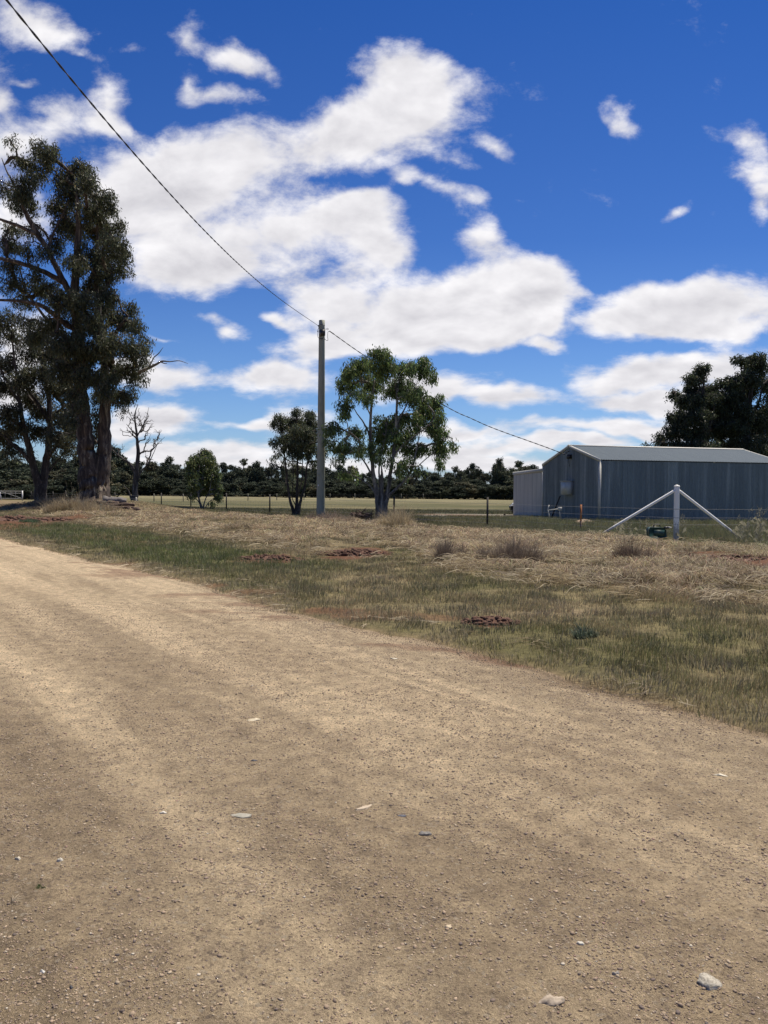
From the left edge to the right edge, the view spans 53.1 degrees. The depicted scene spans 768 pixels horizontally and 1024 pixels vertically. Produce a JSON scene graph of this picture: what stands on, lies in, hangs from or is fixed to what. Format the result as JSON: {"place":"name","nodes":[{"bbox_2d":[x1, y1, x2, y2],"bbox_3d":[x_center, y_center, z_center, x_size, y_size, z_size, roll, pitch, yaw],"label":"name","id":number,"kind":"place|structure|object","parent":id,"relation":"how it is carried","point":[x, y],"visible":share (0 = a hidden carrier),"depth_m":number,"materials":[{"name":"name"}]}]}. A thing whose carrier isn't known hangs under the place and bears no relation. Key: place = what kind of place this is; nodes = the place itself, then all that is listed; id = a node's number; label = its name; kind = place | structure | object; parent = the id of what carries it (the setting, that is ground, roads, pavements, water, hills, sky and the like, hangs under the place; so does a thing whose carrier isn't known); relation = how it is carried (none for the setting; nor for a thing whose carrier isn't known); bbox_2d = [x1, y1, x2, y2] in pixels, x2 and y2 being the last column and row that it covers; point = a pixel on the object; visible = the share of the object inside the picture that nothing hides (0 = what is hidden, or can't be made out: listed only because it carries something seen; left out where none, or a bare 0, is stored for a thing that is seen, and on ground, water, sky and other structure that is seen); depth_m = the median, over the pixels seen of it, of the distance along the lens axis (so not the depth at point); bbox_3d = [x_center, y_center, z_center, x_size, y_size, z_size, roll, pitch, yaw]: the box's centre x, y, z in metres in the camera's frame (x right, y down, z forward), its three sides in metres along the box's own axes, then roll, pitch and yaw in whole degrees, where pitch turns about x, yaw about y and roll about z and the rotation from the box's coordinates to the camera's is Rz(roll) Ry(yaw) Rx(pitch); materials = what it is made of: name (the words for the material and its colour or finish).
{"place":"outdoors","nodes":[
{"label":"outdoors","id":0,"kind":"place"},
{"bbox_2d":[183,506,534,527],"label":"paddock grass","id":1,"kind":"structure","parent":0,"point":[425,518],"depth_m":61.06,"materials":[{"name":"green plant"}]},
{"bbox_2d":[0,538,767,1023],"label":"gravel road","id":2,"kind":"structure","parent":0,"point":[40,578],"depth_m":3.67,"materials":[{"name":"beige gravel"}]},
{"bbox_2d":[231,813,251,817],"bbox_3d":[-0.704,1.493,3.778,0.113,0.016,0.058,0,1,0],"label":"stone","id":3,"kind":"object","parent":2,"relation":"on","point":[242,815],"visible":1,"depth_m":3.77,"materials":[{"name":"white stone"}]},
{"bbox_2d":[538,994,564,1006],"bbox_3d":[0.525,1.542,2.426,0.093,0.036,0.054,0,1,0],"label":"stone","id":4,"kind":"object","parent":2,"relation":"on","point":[549,1000],"visible":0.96,"depth_m":2.42,"materials":[{"name":"white stone"}]},
{"bbox_2d":[697,972,722,990],"bbox_3d":[1.065,1.542,2.524,0.081,0.041,0.096,0,1,0],"label":"stone","id":5,"kind":"object","parent":2,"relation":"on","point":[708,982],"visible":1,"depth_m":2.51,"materials":[{"name":"white stone"}]},
{"bbox_2d":[0,501,767,736],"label":"verge grass","id":6,"kind":"structure","parent":0,"point":[106,530],"depth_m":11.17,"materials":[{"name":"green plant"}]},
{"bbox_2d":[0,494,767,733],"bbox_3d":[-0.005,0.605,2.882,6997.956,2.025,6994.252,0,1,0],"label":"ground","id":7,"kind":"structure","parent":0,"point":[368,503],"depth_m":10.70,"materials":[{"name":"soil"}]},
{"bbox_2d":[0,482,12,497],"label":"treeline tree","id":8,"kind":"object","parent":7,"relation":"on","point":[3,487],"visible":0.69,"depth_m":132.08,"materials":[{"name":"green plant"}]},
{"bbox_2d":[0,460,13,484],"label":"tree","id":9,"kind":"object","parent":7,"relation":"on","point":[2,470],"visible":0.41,"depth_m":138.65,"materials":[{"name":"green plant"}]},
{"bbox_2d":[0,459,26,480],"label":"tree","id":10,"kind":"object","parent":7,"relation":"on","point":[20,476],"visible":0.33,"depth_m":140.12,"materials":[{"name":"green plant"}]},
{"bbox_2d":[0,479,32,498],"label":"treeline tree","id":11,"kind":"object","parent":7,"relation":"on","point":[17,482],"visible":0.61,"depth_m":132.97,"materials":[{"name":"green plant"}]},
{"bbox_2d":[1,460,32,497],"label":"tree","id":12,"kind":"object","parent":7,"relation":"on","point":[12,465],"visible":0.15,"depth_m":141.91,"materials":[{"name":"green plant"}]},
{"bbox_2d":[8,484,34,498],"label":"treeline tree","id":13,"kind":"object","parent":7,"relation":"on","point":[25,488],"visible":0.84,"depth_m":131.57,"materials":[{"name":"green plant"}]},
{"bbox_2d":[0,515,75,520],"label":"soil heap","id":14,"kind":"object","parent":7,"relation":"on","point":[12,518],"visible":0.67,"depth_m":40.39,"materials":[{"name":"brown soil"}]},
{"bbox_2d":[0,306,78,501],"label":"gum tree","id":15,"kind":"object","parent":7,"relation":"on","point":[20,385],"visible":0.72,"depth_m":73.66,"materials":[{"name":"green plant"}]},
{"bbox_2d":[26,494,61,505],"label":"weed tuft","id":16,"kind":"object","parent":7,"relation":"on","point":[36,503],"visible":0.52,"depth_m":59.56,"materials":[{"name":"beige plant"}]},
{"bbox_2d":[38,454,66,473],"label":"tree","id":17,"kind":"object","parent":7,"relation":"on","point":[57,464],"visible":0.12,"depth_m":174.19,"materials":[{"name":"green plant"}]},
{"bbox_2d":[34,479,75,498],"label":"treeline tree","id":18,"kind":"object","parent":7,"relation":"on","point":[57,490],"visible":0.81,"depth_m":131.70,"materials":[{"name":"green plant"}]},
{"bbox_2d":[52,468,70,490],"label":"tree","id":19,"kind":"object","parent":7,"relation":"on","point":[60,475],"visible":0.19,"depth_m":135.37,"materials":[{"name":"green plant"}]},
{"bbox_2d":[53,468,79,498],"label":"tree","id":20,"kind":"object","parent":7,"relation":"on","point":[71,473],"visible":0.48,"depth_m":133.32,"materials":[{"name":"green plant"}]},
{"bbox_2d":[40,490,97,512],"bbox_3d":[-21.615,-0.843,53.105,4.567,1.984,4.431,0,1,-17],"label":"weed tuft","id":21,"kind":"object","parent":7,"relation":"on","point":[62,506],"visible":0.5,"depth_m":52.56,"materials":[{"name":"beige plant"}]},
{"bbox_2d":[0,133,187,500],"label":"gum tree","id":22,"kind":"object","parent":7,"relation":"on","point":[75,181],"visible":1,"depth_m":63.95,"materials":[{"name":"green plant"}]},
{"bbox_2d":[71,500,125,511],"bbox_3d":[-19.309,-0.529,52.254,4.611,1.472,4.627,0,1,0],"label":"weed tuft","id":23,"kind":"object","parent":7,"relation":"on","point":[110,508],"visible":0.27,"depth_m":51.53,"materials":[{"name":"beige plant"}]},
{"bbox_2d":[74,460,126,496],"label":"tree","id":24,"kind":"object","parent":7,"relation":"on","point":[111,477],"visible":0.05,"depth_m":141.36,"materials":[{"name":"green plant"}]},
{"bbox_2d":[96,500,118,505],"bbox_3d":[-20.592,-0.610,57.409,1.623,0.550,0.490,0,1,-16],"label":"log","id":25,"kind":"object","parent":7,"relation":"on","point":[116,502],"visible":0.36,"depth_m":57.24,"materials":[{"name":"wood"}]},
{"bbox_2d":[102,496,126,502],"bbox_3d":[-20.330,-0.888,57.972,1.885,0.730,0.720,0,1,-6],"label":"log","id":26,"kind":"object","parent":25,"relation":"on","point":[119,499],"visible":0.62,"depth_m":57.78,"materials":[{"name":"grey wood"}]},
{"bbox_2d":[111,446,134,477],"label":"tree","id":27,"kind":"object","parent":7,"relation":"on","point":[121,463],"visible":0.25,"depth_m":184.46,"materials":[{"name":"green plant"}]},
{"bbox_2d":[118,471,132,494],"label":"tree","id":28,"kind":"object","parent":7,"relation":"on","point":[125,476],"visible":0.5,"depth_m":180.91,"materials":[{"name":"green plant"}]},
{"bbox_2d":[112,405,160,500],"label":"dead tree","id":29,"kind":"object","parent":7,"relation":"on","point":[137,474],"visible":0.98,"depth_m":111.73,"materials":[{"name":"brown wood"}]},
{"bbox_2d":[130,480,160,495],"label":"treeline tree","id":30,"kind":"object","parent":7,"relation":"on","point":[148,488],"visible":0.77,"depth_m":177.43,"materials":[{"name":"green plant"}]},
{"bbox_2d":[144,461,159,478],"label":"tree","id":31,"kind":"object","parent":7,"relation":"on","point":[152,466],"visible":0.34,"depth_m":198.36,"materials":[{"name":"green plant"}]},
{"bbox_2d":[139,471,168,495],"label":"tree","id":32,"kind":"object","parent":7,"relation":"on","point":[151,473],"visible":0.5,"depth_m":179.46,"materials":[{"name":"green plant"}]},
{"bbox_2d":[152,475,170,495],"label":"tree","id":33,"kind":"object","parent":7,"relation":"on","point":[159,484],"visible":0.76,"depth_m":179.86,"materials":[{"name":"green plant"}]},
{"bbox_2d":[156,456,180,487],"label":"tree","id":34,"kind":"object","parent":7,"relation":"on","point":[161,469],"visible":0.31,"depth_m":184.30,"materials":[{"name":"green plant"}]},
{"bbox_2d":[161,468,186,495],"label":"tree","id":35,"kind":"object","parent":7,"relation":"on","point":[170,472],"visible":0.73,"depth_m":181.93,"materials":[{"name":"green plant"}]},
{"bbox_2d":[170,486,189,495],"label":"treeline tree","id":36,"kind":"object","parent":7,"relation":"on","point":[176,493],"visible":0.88,"depth_m":175.01,"materials":[{"name":"green plant"}]},
{"bbox_2d":[175,471,186,484],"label":"tree","id":37,"kind":"object","parent":7,"relation":"on","point":[181,474],"visible":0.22,"depth_m":184.69,"materials":[{"name":"green plant"}]},
{"bbox_2d":[183,448,224,508],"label":"sapling tree","id":38,"kind":"object","parent":7,"relation":"on","point":[204,480],"visible":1,"depth_m":65.95,"materials":[{"name":"green plant"}]},
{"bbox_2d":[219,462,230,477],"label":"tree","id":39,"kind":"object","parent":7,"relation":"on","point":[224,466],"visible":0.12,"depth_m":205.28,"materials":[{"name":"green plant"}]},
{"bbox_2d":[222,482,245,496],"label":"treeline tree","id":40,"kind":"object","parent":7,"relation":"on","point":[234,490],"visible":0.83,"depth_m":177.49,"materials":[{"name":"green plant"}]},
{"bbox_2d":[221,472,247,495],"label":"tree","id":41,"kind":"object","parent":7,"relation":"on","point":[227,479],"visible":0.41,"depth_m":181.72,"materials":[{"name":"green plant"}]},
{"bbox_2d":[230,466,246,480],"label":"tree","id":42,"kind":"object","parent":7,"relation":"on","point":[239,472],"visible":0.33,"depth_m":222.77,"materials":[{"name":"green plant"}]},
{"bbox_2d":[241,482,262,496],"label":"treeline tree","id":43,"kind":"object","parent":7,"relation":"on","point":[249,486],"visible":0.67,"depth_m":179.81,"materials":[{"name":"green plant"}]},
{"bbox_2d":[246,461,267,487],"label":"tree","id":44,"kind":"object","parent":7,"relation":"on","point":[257,472],"visible":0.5,"depth_m":184.65,"materials":[{"name":"green plant"}]},
{"bbox_2d":[245,481,280,496],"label":"treeline tree","id":45,"kind":"object","parent":7,"relation":"on","point":[266,489],"visible":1,"depth_m":177.02,"materials":[{"name":"green plant"}]},
{"bbox_2d":[264,467,275,479],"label":"tree","id":46,"kind":"object","parent":7,"relation":"on","point":[267,471],"visible":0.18,"depth_m":194.91,"materials":[{"name":"green plant"}]},
{"bbox_2d":[234,554,306,560],"bbox_3d":[-2.786,1.081,18.316,2.177,0.187,0.635,0,1,0],"label":"soil heap","id":47,"kind":"object","parent":7,"relation":"on","point":[273,557],"visible":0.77,"depth_m":18.20,"materials":[{"name":"brown soil"}]},
{"bbox_2d":[272,467,295,483],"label":"tree","id":48,"kind":"object","parent":7,"relation":"on","point":[289,475],"visible":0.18,"depth_m":198.86,"materials":[{"name":"green plant"}]},
{"bbox_2d":[277,481,305,496],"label":"treeline tree","id":49,"kind":"object","parent":7,"relation":"on","point":[285,493],"visible":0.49,"depth_m":175.05,"materials":[{"name":"green plant"}]},
{"bbox_2d":[266,406,329,514],"bbox_3d":[-6.080,-3.540,54.694,4.728,8.172,4.310,0,1,0],"label":"gum tree","id":50,"kind":"object","parent":7,"relation":"on","point":[299,439],"visible":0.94,"depth_m":54.61,"materials":[{"name":"green plant"}]},
{"bbox_2d":[291,482,316,497],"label":"treeline tree","id":51,"kind":"object","parent":7,"relation":"on","point":[311,490],"visible":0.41,"depth_m":176.02,"materials":[{"name":"green plant"}]},
{"bbox_2d":[316,320,333,517],"bbox_3d":[-3.660,-5.747,47.851,1.040,12.281,0.590,0,1,0],"label":"power pole","id":52,"kind":"object","parent":7,"relation":"on","point":[320,505],"visible":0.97,"depth_m":47.71,"materials":[{"name":"grey wood"}]},
{"bbox_2d":[5,0,316,324],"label":"overhead cable","id":53,"kind":"object","parent":52,"relation":"attached to","point":[52,56],"visible":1,"depth_m":13.25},
{"bbox_2d":[334,334,564,454],"bbox_3d":[4.170,-7.472,48.782,15.294,7.454,0.062,0,1,-7],"label":"service cable","id":54,"kind":"object","parent":52,"relation":"attached to","point":[462,414],"visible":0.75,"depth_m":49.09,"materials":[{"name":"black rubber"}]},
{"bbox_2d":[302,508,347,519],"bbox_3d":[-2.944,0.142,39.787,3.083,0.914,3.310,0,1,-19],"label":"weed tuft","id":55,"kind":"object","parent":7,"relation":"on","point":[322,517],"visible":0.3,"depth_m":39.83,"materials":[{"name":"beige plant"}]},
{"bbox_2d":[312,467,339,482],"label":"tree","id":56,"kind":"object","parent":7,"relation":"on","point":[330,476],"visible":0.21,"depth_m":202.50,"materials":[{"name":"green plant"}]},
{"bbox_2d":[313,481,345,497],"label":"treeline tree","id":57,"kind":"object","parent":7,"relation":"on","point":[331,491],"visible":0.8,"depth_m":175.94,"materials":[{"name":"green plant"}]},
{"bbox_2d":[337,481,354,497],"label":"treeline tree","id":58,"kind":"object","parent":7,"relation":"on","point":[348,484],"visible":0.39,"depth_m":178.60,"materials":[{"name":"green plant"}]},
{"bbox_2d":[27,491,670,534],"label":"wire fence","id":59,"kind":"object","parent":7,"relation":"on","point":[487,503],"visible":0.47,"depth_m":44.83,"materials":[{"name":"grey metal"}]},
{"bbox_2d":[4,539,694,719],"bbox_3d":[-4.534,1.165,15.290,1.732,0.126,27.440,-1,2,-37],"label":"loose straw","id":60,"kind":"object","parent":7,"relation":"on","point":[335,623],"visible":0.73,"depth_m":9.70,"materials":[{"name":"beige plant"}]},
{"bbox_2d":[317,547,390,555],"bbox_3d":[-0.738,1.042,19.916,2.163,0.260,1.140,0,1,0],"label":"soil heap","id":61,"kind":"object","parent":7,"relation":"on","point":[353,551],"visible":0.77,"depth_m":19.62,"materials":[{"name":"brown soil"}]},
{"bbox_2d":[346,483,369,497],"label":"treeline tree","id":62,"kind":"object","parent":7,"relation":"on","point":[358,489],"visible":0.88,"depth_m":176.39,"materials":[{"name":"green plant"}]},
{"bbox_2d":[348,507,378,520],"bbox_3d":[-1.238,0.223,43.475,1.889,0.976,1.482,0,2,-30],"label":"brush pile","id":63,"kind":"object","parent":7,"relation":"on","point":[360,514],"visible":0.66,"depth_m":43.32,"materials":[{"name":"brown wood"}]},
{"bbox_2d":[356,483,374,497],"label":"treeline tree","id":64,"kind":"object","parent":7,"relation":"on","point":[370,493],"visible":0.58,"depth_m":175.82,"materials":[{"name":"green plant"}]},
{"bbox_2d":[0,498,767,607],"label":"dry grass","id":65,"kind":"structure","parent":7,"relation":"on","point":[637,564],"depth_m":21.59,"materials":[{"name":"beige plant"}]},
{"bbox_2d":[318,344,459,517],"bbox_3d":[0.387,-4.540,47.041,8.621,10.711,5.925,0,1,0],"label":"gum tree","id":66,"kind":"object","parent":7,"relation":"on","point":[372,379],"visible":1,"depth_m":46.74,"materials":[{"name":"green plant"}]},
{"bbox_2d":[384,482,405,497],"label":"treeline tree","id":67,"kind":"object","parent":7,"relation":"on","point":[392,485],"visible":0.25,"depth_m":176.36,"materials":[{"name":"green plant"}]},
{"bbox_2d":[375,497,423,527],"bbox_3d":[0.647,-0.048,32.840,2.712,1.557,2.815,0,1,0],"label":"weed tuft","id":68,"kind":"object","parent":7,"relation":"on","point":[395,520],"visible":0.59,"depth_m":32.72,"materials":[{"name":"beige plant"}]},
{"bbox_2d":[390,479,415,498],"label":"treeline tree","id":69,"kind":"object","parent":7,"relation":"on","point":[404,488],"visible":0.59,"depth_m":176.30,"materials":[{"name":"green plant"}]},
{"bbox_2d":[409,485,433,498],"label":"treeline tree","id":70,"kind":"object","parent":7,"relation":"on","point":[419,492],"visible":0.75,"depth_m":178.16,"materials":[{"name":"green plant"}]},
{"bbox_2d":[414,470,429,486],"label":"tree","id":71,"kind":"object","parent":7,"relation":"on","point":[424,474],"visible":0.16,"depth_m":194.87,"materials":[{"name":"green plant"}]},
{"bbox_2d":[415,480,435,498],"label":"treeline tree","id":72,"kind":"object","parent":7,"relation":"on","point":[426,483],"visible":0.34,"depth_m":179.67,"materials":[{"name":"green plant"}]},
{"bbox_2d":[428,472,440,498],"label":"tree","id":73,"kind":"object","parent":7,"relation":"on","point":[433,477],"visible":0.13,"depth_m":183.96,"materials":[{"name":"green plant"}]},
{"bbox_2d":[424,481,446,498],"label":"treeline tree","id":74,"kind":"object","parent":7,"relation":"on","point":[437,484],"visible":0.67,"depth_m":177.85,"materials":[{"name":"green plant"}]},
{"bbox_2d":[430,486,453,498],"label":"treeline tree","id":75,"kind":"object","parent":7,"relation":"on","point":[446,491],"visible":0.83,"depth_m":176.85,"materials":[{"name":"green plant"}]},
{"bbox_2d":[439,477,454,498],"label":"tree","id":76,"kind":"object","parent":7,"relation":"on","point":[449,482],"visible":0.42,"depth_m":179.21,"materials":[{"name":"green plant"}]},
{"bbox_2d":[430,534,471,560],"bbox_3d":[1.537,0.770,18.005,1.020,0.840,1.550,1,2,27],"label":"weed tuft","id":77,"kind":"object","parent":7,"relation":"on","point":[447,548],"visible":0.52,"depth_m":17.73,"materials":[{"name":"brown plant"}]},
{"bbox_2d":[444,466,466,480],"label":"tree","id":78,"kind":"object","parent":7,"relation":"on","point":[455,470],"visible":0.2,"depth_m":205.12,"materials":[{"name":"green plant"}]},
{"bbox_2d":[443,484,470,498],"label":"treeline tree","id":79,"kind":"object","parent":7,"relation":"on","point":[456,489],"visible":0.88,"depth_m":175.06,"materials":[{"name":"green plant"}]},
{"bbox_2d":[450,481,481,498],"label":"tree","id":80,"kind":"object","parent":7,"relation":"on","point":[470,487],"visible":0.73,"depth_m":175.88,"materials":[{"name":"green plant"}]},
{"bbox_2d":[465,463,483,481],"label":"tree","id":81,"kind":"object","parent":7,"relation":"on","point":[472,471],"visible":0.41,"depth_m":223.33,"materials":[{"name":"green plant"}]},
{"bbox_2d":[469,479,498,498],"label":"tree","id":82,"kind":"object","parent":7,"relation":"on","point":[477,481],"visible":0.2,"depth_m":180.22,"materials":[{"name":"green plant"}]},
{"bbox_2d":[474,483,499,499],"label":"tree","id":83,"kind":"object","parent":7,"relation":"on","point":[489,493],"visible":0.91,"depth_m":176.23,"materials":[{"name":"green plant"}]},
{"bbox_2d":[461,615,520,625],"bbox_3d":[1.312,1.332,9.467,0.808,0.136,0.424,0,1,0],"label":"soil heap","id":84,"kind":"object","parent":7,"relation":"on","point":[483,620],"visible":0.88,"depth_m":9.39,"materials":[{"name":"brown soil"}]},
{"bbox_2d":[486,457,510,485],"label":"tree","id":85,"kind":"object","parent":7,"relation":"on","point":[496,473],"visible":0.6,"depth_m":184.03,"materials":[{"name":"green plant"}]},
{"bbox_2d":[487,475,513,485],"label":"tree","id":86,"kind":"object","parent":7,"relation":"on","point":[504,479],"visible":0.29,"depth_m":183.56,"materials":[{"name":"green plant"}]},
{"bbox_2d":[493,480,513,499],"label":"tree","id":87,"kind":"object","parent":7,"relation":"on","point":[506,490],"visible":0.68,"depth_m":174.90,"materials":[{"name":"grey plant"}]},
{"bbox_2d":[473,524,551,563],"bbox_3d":[2.958,0.644,17.253,1.928,1.113,1.568,-1,2,-40],"label":"weed tuft","id":88,"kind":"object","parent":7,"relation":"on","point":[512,549],"visible":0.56,"depth_m":17.19,"materials":[{"name":"brown plant"}]},
{"bbox_2d":[569,622,599,638],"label":"weed tuft","id":89,"kind":"object","parent":7,"relation":"on","point":[579,634],"visible":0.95,"depth_m":8.57,"materials":[{"name":"green plant"}]},
{"bbox_2d":[464,514,767,548],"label":"green weeds","id":90,"kind":"object","parent":7,"relation":"on","point":[698,529],"visible":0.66,"depth_m":35.66,"materials":[{"name":"green plant"}]},
{"bbox_2d":[607,535,660,559],"bbox_3d":[5.426,0.776,16.965,1.256,0.889,1.300,-1,2,-40],"label":"weed tuft","id":91,"kind":"object","parent":7,"relation":"on","point":[626,551],"visible":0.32,"depth_m":16.85,"materials":[{"name":"brown plant"}]},
{"bbox_2d":[513,444,767,520],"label":"farm shed","id":92,"kind":"structure","parent":7,"relation":"on","point":[623,482],"depth_m":47.85,"materials":[{"name":"metal"}]},
{"bbox_2d":[646,524,671,538],"bbox_3d":[9.178,0.643,25.611,0.802,0.476,0.300,0,1,0],"label":"pump","id":93,"kind":"object","parent":7,"relation":"on","point":[658,532],"visible":0.98,"depth_m":25.48,"materials":[{"name":"green metal"}]},
{"bbox_2d":[604,485,736,540],"bbox_3d":[9.910,0.140,26.645,5.387,2.166,0.221,1,1,6],"label":"corner post","id":94,"kind":"object","parent":7,"relation":"on","point":[677,491],"visible":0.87,"depth_m":26.54,"materials":[{"name":"metal"}]},
{"bbox_2d":[660,544,701,559],"bbox_3d":[6.486,0.879,16.486,1.380,0.611,1.867,0,1,0],"label":"weed tuft","id":95,"kind":"object","parent":7,"relation":"on","point":[688,554],"visible":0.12,"depth_m":16.57,"materials":[{"name":"beige plant"}]},
{"bbox_2d":[640,361,726,447],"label":"gum tree","id":96,"kind":"object","parent":7,"relation":"on","point":[690,422],"visible":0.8,"depth_m":83.19,"materials":[{"name":"green plant"}]},
{"bbox_2d":[698,553,767,561],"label":"soil heap","id":97,"kind":"object","parent":7,"relation":"on","point":[732,557],"visible":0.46,"depth_m":18.27,"materials":[{"name":"brown soil"}]},
{"bbox_2d":[711,351,767,456],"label":"gum tree","id":98,"kind":"object","parent":7,"relation":"on","point":[742,422],"visible":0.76,"depth_m":84.07,"materials":[{"name":"green plant"}]},
{"bbox_2d":[739,505,767,543],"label":"shrub","id":99,"kind":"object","parent":7,"relation":"on","point":[759,523],"depth_m":22.91,"materials":[{"name":"green plant"}]},
{"bbox_2d":[0,0,767,484],"label":"sky","id":100,"kind":"structure","parent":0,"point":[560,206],"materials":[{"name":"blue"}]},
{"bbox_2d":[613,518,632,534],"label":"tall grass","id":101,"kind":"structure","parent":0,"point":[618,527],"depth_m":28.10,"materials":[{"name":"plant"}]},
{"bbox_2d":[732,516,749,541],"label":"tall grass","id":102,"kind":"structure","parent":0,"point":[738,529],"depth_m":24.65,"materials":[{"name":"plant"}]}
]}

